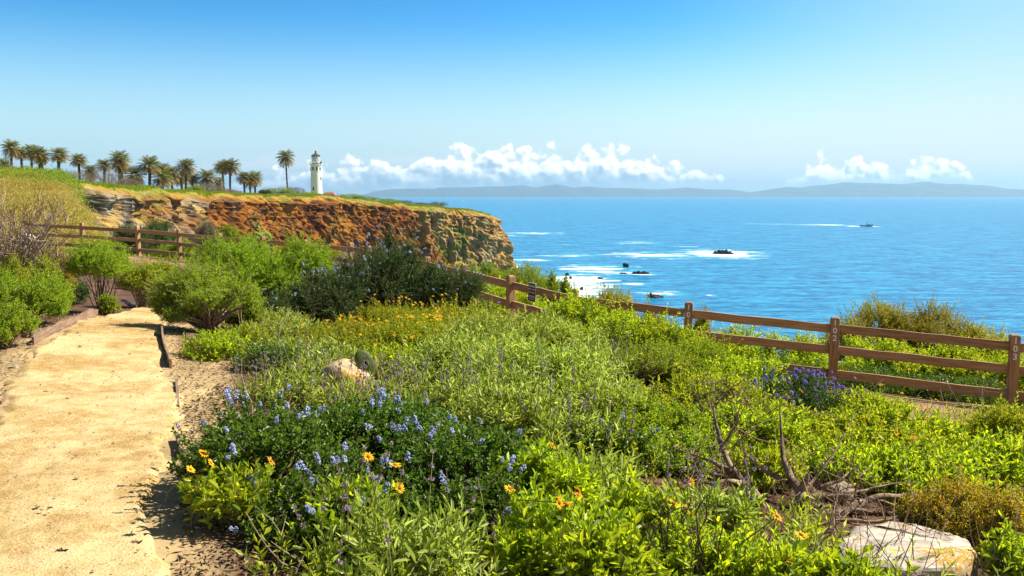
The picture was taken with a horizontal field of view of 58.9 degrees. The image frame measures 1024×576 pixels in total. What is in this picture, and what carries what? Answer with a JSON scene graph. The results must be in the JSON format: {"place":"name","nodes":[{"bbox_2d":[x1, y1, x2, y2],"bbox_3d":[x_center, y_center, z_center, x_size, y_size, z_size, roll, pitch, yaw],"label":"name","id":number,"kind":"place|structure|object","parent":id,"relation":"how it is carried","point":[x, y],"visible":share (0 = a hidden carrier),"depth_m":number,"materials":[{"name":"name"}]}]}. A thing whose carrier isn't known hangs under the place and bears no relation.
{"place":"outdoors","nodes":[
{"label":"outdoors","id":0,"kind":"place"},
{"bbox_2d":[0,304,189,575],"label":"garden path","id":1,"kind":"structure","parent":0,"point":[88,535],"depth_m":5.80,"materials":[{"name":"beige sand"}]},
{"bbox_2d":[76,182,518,282],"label":"headland cliff","id":2,"kind":"structure","parent":0,"point":[458,235],"depth_m":321.84,"materials":[{"name":"brown stone"}]},
{"bbox_2d":[74,179,490,215],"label":"rim grass","id":3,"kind":"structure","parent":2,"relation":"on","point":[140,187],"depth_m":277.60,"materials":[{"name":"plant"}]},
{"bbox_2d":[0,177,1023,575],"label":"ground","id":4,"kind":"structure","parent":0,"point":[164,505],"depth_m":6.25,"materials":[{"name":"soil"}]},
{"bbox_2d":[0,287,46,349],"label":"coyote brush","id":5,"kind":"object","parent":4,"relation":"on","point":[12,325],"visible":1,"depth_m":9.27,"materials":[{"name":"green plant"}]},
{"bbox_2d":[0,246,70,300],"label":"bush sunflower","id":6,"kind":"object","parent":4,"relation":"on","point":[15,266],"visible":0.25,"depth_m":13.20,"materials":[{"name":"green plant"}]},
{"bbox_2d":[0,264,84,322],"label":"coyote brush","id":7,"kind":"object","parent":4,"relation":"on","point":[42,293],"visible":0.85,"depth_m":10.97,"materials":[{"name":"green plant"}]},
{"bbox_2d":[0,177,86,277],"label":"bare shrub","id":8,"kind":"object","parent":4,"relation":"on","point":[13,244],"visible":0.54,"depth_m":13.49,"materials":[{"name":"plant"}]},
{"bbox_2d":[0,163,97,224],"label":"hilltop green","id":9,"kind":"object","parent":4,"relation":"on","point":[61,173],"visible":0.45,"depth_m":124.43,"materials":[{"name":"plant"}]},
{"bbox_2d":[31,308,102,344],"bbox_3d":[-5.520,0.460,11.395,0.062,0.307,3.831,-1,6,-14],"label":"edging board","id":10,"kind":"object","parent":4,"relation":"on","point":[39,336],"visible":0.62,"depth_m":10.86,"materials":[{"name":"wood"}]},
{"bbox_2d":[0,167,150,255],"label":"hillside scrub","id":11,"kind":"object","parent":4,"relation":"on","point":[82,215],"visible":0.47,"depth_m":65.89,"materials":[{"name":"plant"}]},
{"bbox_2d":[55,232,143,308],"bbox_3d":[-5.924,-0.215,13.148,1.186,1.206,1.097,4,7,35],"label":"brush","id":12,"kind":"object","parent":4,"relation":"on","point":[97,261],"visible":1,"depth_m":12.94,"materials":[{"name":"green plant"}]},
{"bbox_2d":[112,254,167,307],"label":"bush sunflower","id":13,"kind":"object","parent":4,"relation":"on","point":[133,279],"visible":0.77,"depth_m":14.40,"materials":[{"name":"green plant"}]},
{"bbox_2d":[141,250,262,332],"bbox_3d":[-3.974,0.048,11.660,1.481,1.080,1.368,4,7,34],"label":"coyote brush","id":14,"kind":"object","parent":4,"relation":"on","point":[199,300],"visible":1,"depth_m":11.48,"materials":[{"name":"green plant"}]},
{"bbox_2d":[175,327,258,360],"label":"bush sunflower","id":15,"kind":"object","parent":4,"relation":"on","point":[213,345],"visible":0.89,"depth_m":9.68,"materials":[{"name":"green plant"}]},
{"bbox_2d":[166,449,281,529],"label":"bush sunflower","id":16,"kind":"object","parent":4,"relation":"on","point":[209,495],"visible":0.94,"depth_m":4.49,"materials":[{"name":"green plant"}]},
{"bbox_2d":[184,227,293,297],"bbox_3d":[-4.505,-0.290,15.031,1.914,1.506,1.938,0,6,0],"label":"coyote brush","id":17,"kind":"object","parent":4,"relation":"on","point":[249,257],"visible":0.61,"depth_m":14.68,"materials":[{"name":"green plant"}]},
{"bbox_2d":[229,337,306,374],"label":"ceanothus shrub","id":18,"kind":"object","parent":4,"relation":"on","point":[274,349],"visible":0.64,"depth_m":9.03,"materials":[{"name":"green plant"}]},
{"bbox_2d":[166,384,371,512],"bbox_3d":[-1.393,0.892,5.164,1.094,0.677,1.247,-4,7,-31],"label":"ceanothus shrub","id":19,"kind":"object","parent":4,"relation":"on","point":[273,436],"visible":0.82,"depth_m":4.99,"materials":[{"name":"green plant"}]},
{"bbox_2d":[248,311,326,340],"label":"sage shrub","id":20,"kind":"object","parent":4,"relation":"on","point":[299,322],"visible":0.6,"depth_m":11.61,"materials":[{"name":"green plant"}]},
{"bbox_2d":[228,338,351,408],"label":"sage shrub","id":21,"kind":"object","parent":4,"relation":"on","point":[269,389],"visible":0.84,"depth_m":7.60,"materials":[{"name":"green plant"}]},
{"bbox_2d":[245,227,338,300],"bbox_3d":[-3.846,-0.258,15.783,1.642,1.596,1.733,2,6,22],"label":"coyote brush","id":22,"kind":"object","parent":4,"relation":"on","point":[298,256],"visible":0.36,"depth_m":15.70,"materials":[{"name":"green plant"}]},
{"bbox_2d":[231,333,364,375],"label":"sage shrub","id":23,"kind":"object","parent":4,"relation":"on","point":[336,352],"visible":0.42,"depth_m":9.34,"materials":[{"name":"green plant"}]},
{"bbox_2d":[262,259,375,324],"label":"ceanothus shrub","id":24,"kind":"object","parent":4,"relation":"on","point":[320,300],"visible":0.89,"depth_m":14.41,"materials":[{"name":"green plant"}]},
{"bbox_2d":[292,315,383,348],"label":"shrub","id":25,"kind":"object","parent":4,"relation":"on","point":[356,328],"visible":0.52,"depth_m":11.40,"materials":[{"name":"green plant"}]},
{"bbox_2d":[228,442,450,557],"bbox_3d":[-0.826,1.072,4.504,1.044,0.474,0.892,0,6,0],"label":"ceanothus shrub","id":26,"kind":"object","parent":4,"relation":"on","point":[310,483],"visible":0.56,"depth_m":4.42,"materials":[{"name":"green plant"}]},
{"bbox_2d":[318,358,374,397],"bbox_3d":[-1.525,0.878,8.221,0.446,0.454,0.462,3,6,25],"label":"boulder","id":27,"kind":"object","parent":4,"relation":"on","point":[346,367],"visible":0.24,"depth_m":8.08,"materials":[{"name":"stone"}]},
{"bbox_2d":[296,452,404,550],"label":"bush sunflower","id":28,"kind":"object","parent":4,"relation":"on","point":[356,482],"visible":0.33,"depth_m":4.31,"materials":[{"name":"green plant"}]},
{"bbox_2d":[297,353,431,413],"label":"sage shrub","id":29,"kind":"object","parent":4,"relation":"on","point":[353,391],"visible":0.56,"depth_m":7.35,"materials":[{"name":"green plant"}]},
{"bbox_2d":[274,380,466,475],"bbox_3d":[-0.920,0.902,6.036,1.426,0.519,1.269,0,6,0],"label":"ceanothus shrub","id":30,"kind":"object","parent":4,"relation":"on","point":[380,416],"visible":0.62,"depth_m":5.86,"materials":[{"name":"green plant"}]},
{"bbox_2d":[319,294,460,332],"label":"bush sunflower","id":31,"kind":"object","parent":4,"relation":"on","point":[373,315],"visible":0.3,"depth_m":12.59,"materials":[{"name":"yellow plant"}]},
{"bbox_2d":[338,304,453,358],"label":"bush sunflower","id":32,"kind":"object","parent":4,"relation":"on","point":[408,328],"visible":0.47,"depth_m":11.10,"materials":[{"name":"green plant"}]},
{"bbox_2d":[287,441,507,575],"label":"sage shrub","id":33,"kind":"object","parent":4,"relation":"on","point":[435,545],"visible":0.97,"depth_m":3.83,"materials":[{"name":"green plant"}]},
{"bbox_2d":[367,217,432,304],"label":"ceanothus shrub","id":34,"kind":"object","parent":4,"relation":"on","point":[390,241],"visible":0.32,"depth_m":15.58,"materials":[{"name":"green plant"}]},
{"bbox_2d":[362,333,454,385],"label":"bush sunflower","id":35,"kind":"object","parent":4,"relation":"on","point":[378,350],"visible":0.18,"depth_m":9.73,"materials":[{"name":"green plant"}]},
{"bbox_2d":[320,232,499,322],"bbox_3d":[-1.824,-0.069,15.445,3.263,1.762,1.944,0,6,0],"label":"ceanothus shrub","id":36,"kind":"object","parent":4,"relation":"on","point":[382,287],"visible":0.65,"depth_m":15.11,"materials":[{"name":"green plant"}]},
{"bbox_2d":[365,339,477,420],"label":"sage shrub","id":37,"kind":"object","parent":4,"relation":"on","point":[446,397],"visible":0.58,"depth_m":7.55,"materials":[{"name":"green plant"}]},
{"bbox_2d":[414,258,491,316],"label":"ceanothus shrub","id":38,"kind":"object","parent":4,"relation":"on","point":[464,289],"visible":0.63,"depth_m":14.70,"materials":[{"name":"green plant"}]},
{"bbox_2d":[420,293,511,326],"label":"bush sunflower","id":39,"kind":"object","parent":4,"relation":"on","point":[463,309],"visible":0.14,"depth_m":12.90,"materials":[{"name":"green plant"}]},
{"bbox_2d":[381,321,552,391],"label":"sage shrub","id":40,"kind":"object","parent":4,"relation":"on","point":[449,344],"visible":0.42,"depth_m":9.22,"materials":[{"name":"green plant"}]},
{"bbox_2d":[358,408,582,508],"bbox_3d":[-0.237,0.978,5.283,1.332,0.553,1.051,0,6,0],"label":"ceanothus shrub","id":41,"kind":"object","parent":4,"relation":"on","point":[465,452],"visible":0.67,"depth_m":5.17,"materials":[{"name":"green plant"}]},
{"bbox_2d":[424,455,561,543],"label":"ceanothus shrub","id":42,"kind":"object","parent":4,"relation":"on","point":[490,497],"visible":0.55,"depth_m":4.59,"materials":[{"name":"green plant"}]},
{"bbox_2d":[419,298,568,375],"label":"sage shrub","id":43,"kind":"object","parent":4,"relation":"on","point":[499,325],"visible":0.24,"depth_m":10.40,"materials":[{"name":"green plant"}]},
{"bbox_2d":[451,341,574,445],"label":"sage shrub","id":44,"kind":"object","parent":4,"relation":"on","point":[502,406],"visible":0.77,"depth_m":6.86,"materials":[{"name":"green plant"}]},
{"bbox_2d":[438,337,589,418],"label":"sage shrub","id":45,"kind":"object","parent":4,"relation":"on","point":[481,382],"visible":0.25,"depth_m":8.04,"materials":[{"name":"green plant"}]},
{"bbox_2d":[25,220,1023,407],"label":"fence","id":46,"kind":"object","parent":4,"relation":"on","point":[1012,368],"visible":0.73,"depth_m":15.42,"materials":[{"name":"brown wood"}]},
{"bbox_2d":[495,258,561,299],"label":"coyote brush","id":47,"kind":"object","parent":4,"relation":"on","point":[530,274],"visible":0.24,"depth_m":28.49,"materials":[{"name":"green plant"}]},
{"bbox_2d":[478,435,603,512],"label":"bush sunflower","id":48,"kind":"object","parent":4,"relation":"on","point":[544,463],"visible":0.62,"depth_m":4.99,"materials":[{"name":"green plant"}]},
{"bbox_2d":[478,300,611,362],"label":"sage shrub","id":49,"kind":"object","parent":4,"relation":"on","point":[570,334],"visible":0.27,"depth_m":10.73,"materials":[{"name":"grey plant"}]},
{"bbox_2d":[450,320,642,394],"bbox_3d":[0.215,0.763,8.712,1.599,0.937,1.497,-4,7,-35],"label":"sage shrub","id":50,"kind":"object","parent":4,"relation":"on","point":[559,360],"visible":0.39,"depth_m":8.54,"materials":[{"name":"green plant"}]},
{"bbox_2d":[479,468,631,575],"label":"bush sunflower","id":51,"kind":"object","parent":4,"relation":"on","point":[522,554],"visible":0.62,"depth_m":4.04,"materials":[{"name":"green plant"}]},
{"bbox_2d":[531,280,616,339],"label":"brush","id":52,"kind":"object","parent":4,"relation":"on","point":[572,309],"visible":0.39,"depth_m":14.20,"materials":[{"name":"green plant"}]},
{"bbox_2d":[517,376,640,466],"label":"sage shrub","id":53,"kind":"object","parent":4,"relation":"on","point":[576,425],"visible":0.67,"depth_m":6.33,"materials":[{"name":"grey plant"}]},
{"bbox_2d":[518,496,677,575],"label":"bush sunflower","id":54,"kind":"object","parent":4,"relation":"on","point":[623,556],"visible":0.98,"depth_m":3.82,"materials":[{"name":"green plant"}]},
{"bbox_2d":[555,440,647,509],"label":"sage shrub","id":55,"kind":"object","parent":4,"relation":"on","point":[607,474],"visible":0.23,"depth_m":5.39,"materials":[{"name":"green plant"}]},
{"bbox_2d":[543,412,662,475],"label":"ceanothus shrub","id":56,"kind":"object","parent":4,"relation":"on","point":[637,436],"visible":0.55,"depth_m":6.24,"materials":[{"name":"green plant"}]},
{"bbox_2d":[549,358,663,421],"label":"sage shrub","id":57,"kind":"object","parent":4,"relation":"on","point":[624,395],"visible":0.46,"depth_m":7.93,"materials":[{"name":"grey plant"}]},
{"bbox_2d":[572,293,658,351],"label":"brush","id":58,"kind":"object","parent":4,"relation":"on","point":[618,317],"visible":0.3,"depth_m":13.53,"materials":[{"name":"green plant"}]},
{"bbox_2d":[222,293,1023,575],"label":"dry stalks","id":59,"kind":"object","parent":4,"relation":"on","point":[828,528],"visible":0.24,"depth_m":5.10,"materials":[{"name":"brown plant"}]},
{"bbox_2d":[233,323,1023,575],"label":"sage cover","id":60,"kind":"object","parent":4,"relation":"on","point":[792,538],"visible":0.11,"depth_m":4.60,"materials":[{"name":"green plant"}]},
{"bbox_2d":[248,315,1023,575],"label":"herb cover","id":61,"kind":"object","parent":4,"relation":"on","point":[808,532],"visible":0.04,"depth_m":4.78,"materials":[{"name":"green plant"}]},
{"bbox_2d":[560,465,724,550],"bbox_3d":[0.617,1.178,4.626,0.683,0.494,0.726,-4,7,-33],"label":"bush sunflower","id":62,"kind":"object","parent":4,"relation":"on","point":[631,496],"visible":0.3,"depth_m":4.60,"materials":[{"name":"green plant"}]},
{"bbox_2d":[602,333,696,393],"bbox_3d":[1.507,0.927,11.075,1.549,0.775,1.312,0,6,0],"label":"coyote brush","id":63,"kind":"object","parent":4,"relation":"on","point":[663,363],"visible":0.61,"depth_m":10.80,"materials":[{"name":"green plant"}]},
{"bbox_2d":[585,390,725,449],"bbox_3d":[1.139,1.111,7.487,1.160,0.459,0.985,0,6,0],"label":"coyote brush","id":64,"kind":"object","parent":4,"relation":"on","point":[658,414],"visible":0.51,"depth_m":7.30,"materials":[{"name":"green plant"}]},
{"bbox_2d":[620,303,713,353],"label":"brush","id":65,"kind":"object","parent":4,"relation":"on","point":[667,329],"visible":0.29,"depth_m":13.42,"materials":[{"name":"green plant"}]},
{"bbox_2d":[631,480,711,565],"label":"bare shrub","id":66,"kind":"object","parent":4,"relation":"on","point":[661,536],"visible":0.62,"depth_m":4.02,"materials":[{"name":"plant"}]},
{"bbox_2d":[638,452,726,549],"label":"sage shrub","id":67,"kind":"object","parent":4,"relation":"on","point":[693,511],"visible":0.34,"depth_m":4.53,"materials":[{"name":"green plant"}]},
{"bbox_2d":[634,419,732,478],"bbox_3d":[1.147,1.153,6.557,0.869,0.404,0.714,6,8,44],"label":"coyote brush","id":68,"kind":"object","parent":4,"relation":"on","point":[686,438],"visible":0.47,"depth_m":6.44,"materials":[{"name":"green plant"}]},
{"bbox_2d":[629,326,742,387],"bbox_3d":[2.155,0.940,11.385,1.707,0.874,1.435,0,6,0],"label":"coyote brush","id":69,"kind":"object","parent":4,"relation":"on","point":[702,350],"visible":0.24,"depth_m":11.33,"materials":[{"name":"green plant"}]},
{"bbox_2d":[673,493,733,575],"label":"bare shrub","id":70,"kind":"object","parent":4,"relation":"on","point":[702,560],"visible":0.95,"depth_m":3.92,"materials":[{"name":"plant"}]},
{"bbox_2d":[645,498,770,575],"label":"bush sunflower","id":71,"kind":"object","parent":4,"relation":"on","point":[732,551],"visible":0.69,"depth_m":4.00,"materials":[{"name":"green plant"}]},
{"bbox_2d":[629,353,796,429],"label":"bush sunflower","id":72,"kind":"object","parent":4,"relation":"on","point":[680,388],"visible":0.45,"depth_m":8.84,"materials":[{"name":"green plant"}]},
{"bbox_2d":[680,445,771,544],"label":"sage shrub","id":73,"kind":"object","parent":4,"relation":"on","point":[736,521],"visible":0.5,"depth_m":4.97,"materials":[{"name":"green plant"}]},
{"bbox_2d":[706,320,771,359],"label":"bush sunflower","id":74,"kind":"object","parent":4,"relation":"on","point":[743,350],"visible":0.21,"depth_m":18.37,"materials":[{"name":"green plant"}]},
{"bbox_2d":[692,346,799,397],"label":"bush sunflower","id":75,"kind":"object","parent":4,"relation":"on","point":[741,365],"visible":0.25,"depth_m":10.67,"materials":[{"name":"green plant"}]},
{"bbox_2d":[702,387,813,454],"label":"bush sunflower","id":76,"kind":"object","parent":4,"relation":"on","point":[770,428],"visible":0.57,"depth_m":7.48,"materials":[{"name":"green plant"}]},
{"bbox_2d":[721,442,813,492],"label":"bush sunflower","id":77,"kind":"object","parent":4,"relation":"on","point":[773,461],"visible":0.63,"depth_m":6.34,"materials":[{"name":"green plant"}]},
{"bbox_2d":[726,511,833,575],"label":"bush sunflower","id":78,"kind":"object","parent":4,"relation":"on","point":[777,558],"visible":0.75,"depth_m":3.93,"materials":[{"name":"green plant"}]},
{"bbox_2d":[748,326,845,380],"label":"bush sunflower","id":79,"kind":"object","parent":4,"relation":"on","point":[807,358],"visible":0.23,"depth_m":17.50,"materials":[{"name":"green plant"}]},
{"bbox_2d":[735,365,866,419],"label":"ceanothus shrub","id":80,"kind":"object","parent":4,"relation":"on","point":[812,393],"visible":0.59,"depth_m":10.03,"materials":[{"name":"green plant"}]},
{"bbox_2d":[773,393,888,447],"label":"bush sunflower","id":81,"kind":"object","parent":4,"relation":"on","point":[818,424],"visible":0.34,"depth_m":8.32,"materials":[{"name":"green plant"}]},
{"bbox_2d":[666,373,1004,523],"bbox_3d":[2.244,1.168,6.101,2.456,1.232,1.128,0,6,0],"label":"dead shrub","id":82,"kind":"object","parent":4,"relation":"on","point":[795,484],"visible":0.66,"depth_m":5.99,"materials":[{"name":"brown wood"}]},
{"bbox_2d":[782,544,889,575],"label":"bush sunflower","id":83,"kind":"object","parent":4,"relation":"on","point":[837,562],"visible":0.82,"depth_m":3.88,"materials":[{"name":"green plant"}]},
{"bbox_2d":[791,434,925,498],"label":"bush sunflower","id":84,"kind":"object","parent":4,"relation":"on","point":[862,466],"visible":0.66,"depth_m":6.67,"materials":[{"name":"green plant"}]},
{"bbox_2d":[816,322,911,385],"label":"bush sunflower","id":85,"kind":"object","parent":4,"relation":"on","point":[854,361],"visible":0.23,"depth_m":17.11,"materials":[{"name":"green plant"}]},
{"bbox_2d":[818,290,933,364],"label":"bluff shrub","id":86,"kind":"object","parent":4,"relation":"on","point":[884,316],"visible":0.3,"depth_m":20.35,"materials":[{"name":"green plant"}]},
{"bbox_2d":[821,383,934,430],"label":"bush sunflower","id":87,"kind":"object","parent":4,"relation":"on","point":[896,409],"visible":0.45,"depth_m":9.64,"materials":[{"name":"green plant"}]},
{"bbox_2d":[827,362,951,399],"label":"hedge shrub","id":88,"kind":"object","parent":4,"relation":"on","point":[886,370],"visible":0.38,"depth_m":15.80,"materials":[{"name":"green plant"}]},
{"bbox_2d":[824,416,962,460],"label":"bush sunflower","id":89,"kind":"object","parent":4,"relation":"on","point":[903,436],"visible":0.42,"depth_m":7.59,"materials":[{"name":"green plant"}]},
{"bbox_2d":[838,521,977,575],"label":"boulder","id":90,"kind":"object","parent":4,"relation":"on","point":[965,556],"visible":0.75,"depth_m":4.97,"materials":[{"name":"beige stone"}]},
{"bbox_2d":[860,427,996,505],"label":"bush sunflower","id":91,"kind":"object","parent":4,"relation":"on","point":[930,463],"visible":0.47,"depth_m":6.45,"materials":[{"name":"green plant"}]},
{"bbox_2d":[879,293,986,358],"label":"bluff shrub","id":92,"kind":"object","parent":4,"relation":"on","point":[931,318],"visible":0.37,"depth_m":20.11,"materials":[{"name":"green plant"}]},
{"bbox_2d":[905,485,965,534],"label":"buckwheat shrub","id":93,"kind":"object","parent":4,"relation":"on","point":[921,507],"visible":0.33,"depth_m":5.66,"materials":[{"name":"yellow plant"}]},
{"bbox_2d":[882,338,989,395],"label":"bush sunflower","id":94,"kind":"object","parent":4,"relation":"on","point":[930,368],"visible":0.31,"depth_m":16.51,"materials":[{"name":"green plant"}]},
{"bbox_2d":[894,399,1001,448],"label":"bush sunflower","id":95,"kind":"object","parent":4,"relation":"on","point":[939,423],"visible":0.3,"depth_m":8.04,"materials":[{"name":"green plant"}]},
{"bbox_2d":[891,462,1023,540],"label":"buckwheat shrub","id":96,"kind":"object","parent":4,"relation":"on","point":[973,494],"visible":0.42,"depth_m":5.69,"materials":[{"name":"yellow plant"}]},
{"bbox_2d":[909,372,1006,405],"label":"hedge shrub","id":97,"kind":"object","parent":4,"relation":"on","point":[970,381],"visible":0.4,"depth_m":15.23,"materials":[{"name":"green plant"}]},
{"bbox_2d":[919,421,1023,504],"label":"bush sunflower","id":98,"kind":"object","parent":4,"relation":"on","point":[1008,463],"visible":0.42,"depth_m":6.90,"materials":[{"name":"green plant"}]},
{"bbox_2d":[939,332,1023,404],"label":"bush sunflower","id":99,"kind":"object","parent":4,"relation":"on","point":[960,354],"visible":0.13,"depth_m":16.41,"materials":[{"name":"green plant"}]},
{"bbox_2d":[943,315,1023,363],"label":"bluff shrub","id":100,"kind":"object","parent":4,"relation":"on","point":[979,333],"visible":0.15,"depth_m":19.31,"materials":[{"name":"green plant"}]},
{"bbox_2d":[952,474,1023,559],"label":"buckwheat shrub","id":101,"kind":"object","parent":4,"relation":"on","point":[1006,505],"visible":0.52,"depth_m":5.48,"materials":[{"name":"green plant"}]},
{"bbox_2d":[952,382,1023,473],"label":"bush sunflower","id":102,"kind":"object","parent":4,"relation":"on","point":[1013,416],"visible":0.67,"depth_m":8.17,"materials":[{"name":"green plant"}]},
{"bbox_2d":[975,510,1023,575],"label":"bush sunflower","id":103,"kind":"object","parent":4,"relation":"on","point":[1008,544],"visible":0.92,"depth_m":4.88,"materials":[{"name":"green plant"}]},
{"bbox_2d":[0,0,1023,195],"label":"sky","id":104,"kind":"structure","parent":0,"point":[742,95],"materials":[{"name":"blue"}]},
{"bbox_2d":[362,184,767,196],"bbox_3d":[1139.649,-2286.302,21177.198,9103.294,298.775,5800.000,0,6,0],"label":"distant island","id":105,"kind":"structure","parent":0,"point":[555,190],"depth_m":19363.49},
{"bbox_2d":[347,196,1023,365],"bbox_3d":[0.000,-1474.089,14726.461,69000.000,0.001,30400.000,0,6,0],"label":"sea","id":106,"kind":"structure","parent":0,"point":[812,259],"depth_m":679.93,"materials":[{"name":"liquid"}]},
{"bbox_2d":[752,182,1023,196],"bbox_3d":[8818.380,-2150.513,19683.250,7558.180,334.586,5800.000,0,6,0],"label":"distant island","id":107,"kind":"structure","parent":0,"point":[916,189],"depth_m":17938.64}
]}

